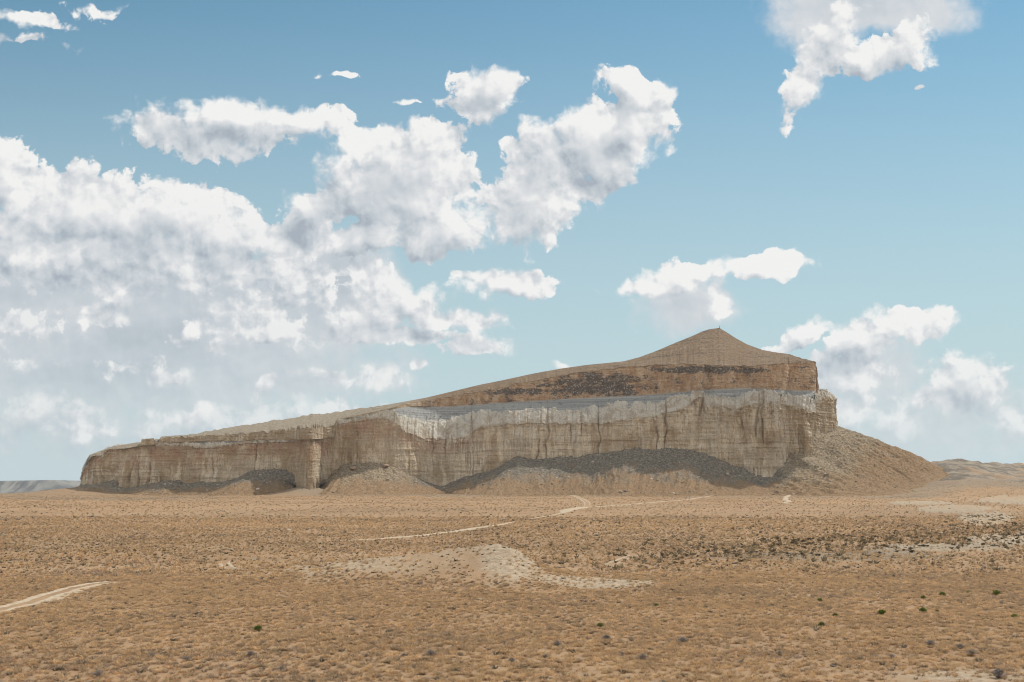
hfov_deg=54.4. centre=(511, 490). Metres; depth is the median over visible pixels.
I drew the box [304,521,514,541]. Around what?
dirt track
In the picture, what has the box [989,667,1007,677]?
dry shrub
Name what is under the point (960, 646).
dry shrub
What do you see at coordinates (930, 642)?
dry shrub
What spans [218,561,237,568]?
dirt track
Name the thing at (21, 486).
plateau
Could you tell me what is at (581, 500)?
dirt track
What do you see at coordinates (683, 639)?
dry shrub
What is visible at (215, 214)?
sky
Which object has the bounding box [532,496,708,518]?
dirt track
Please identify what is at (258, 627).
green bush
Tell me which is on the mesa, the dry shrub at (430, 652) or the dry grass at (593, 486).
the dry grass at (593, 486)
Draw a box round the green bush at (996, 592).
[992,590,1001,594]
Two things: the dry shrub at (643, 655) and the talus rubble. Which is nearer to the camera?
the dry shrub at (643, 655)
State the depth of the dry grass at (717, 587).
102.73 m
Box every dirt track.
[0,581,115,611]
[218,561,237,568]
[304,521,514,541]
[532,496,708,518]
[560,507,582,512]
[570,495,589,506]
[605,555,637,565]
[782,495,792,504]
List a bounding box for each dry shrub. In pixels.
[92,670,105,676]
[424,650,437,655]
[635,653,649,659]
[677,636,688,642]
[925,639,937,644]
[954,643,964,648]
[964,649,976,654]
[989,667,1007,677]
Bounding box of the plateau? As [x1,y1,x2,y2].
[0,480,80,493]
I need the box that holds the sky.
[0,0,1023,480]
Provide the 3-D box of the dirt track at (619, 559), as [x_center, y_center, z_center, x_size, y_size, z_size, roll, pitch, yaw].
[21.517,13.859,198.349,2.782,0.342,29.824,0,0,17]
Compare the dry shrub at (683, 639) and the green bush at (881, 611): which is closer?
the dry shrub at (683, 639)
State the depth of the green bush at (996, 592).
133.03 m
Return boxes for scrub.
[480,514,1023,571]
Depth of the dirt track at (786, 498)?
821.13 m
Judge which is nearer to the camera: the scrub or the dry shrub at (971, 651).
the dry shrub at (971, 651)
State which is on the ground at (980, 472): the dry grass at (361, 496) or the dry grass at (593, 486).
the dry grass at (361, 496)
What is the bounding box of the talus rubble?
[79,427,932,495]
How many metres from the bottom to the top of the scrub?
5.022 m
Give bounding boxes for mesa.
[78,328,947,495]
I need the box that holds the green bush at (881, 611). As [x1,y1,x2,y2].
[877,609,885,613]
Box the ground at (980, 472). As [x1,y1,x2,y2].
[0,458,1023,681]
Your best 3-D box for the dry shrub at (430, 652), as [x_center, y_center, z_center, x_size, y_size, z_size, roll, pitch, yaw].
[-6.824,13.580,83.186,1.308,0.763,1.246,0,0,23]
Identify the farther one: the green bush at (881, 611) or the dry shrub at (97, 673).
the green bush at (881, 611)
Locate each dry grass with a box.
[0,473,1023,522]
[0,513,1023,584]
[0,544,1023,681]
[83,438,949,495]
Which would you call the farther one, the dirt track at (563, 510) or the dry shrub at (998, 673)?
the dirt track at (563, 510)
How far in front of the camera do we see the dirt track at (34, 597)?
130.50 m
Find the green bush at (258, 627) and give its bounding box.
[253,625,261,630]
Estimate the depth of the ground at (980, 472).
196.47 m

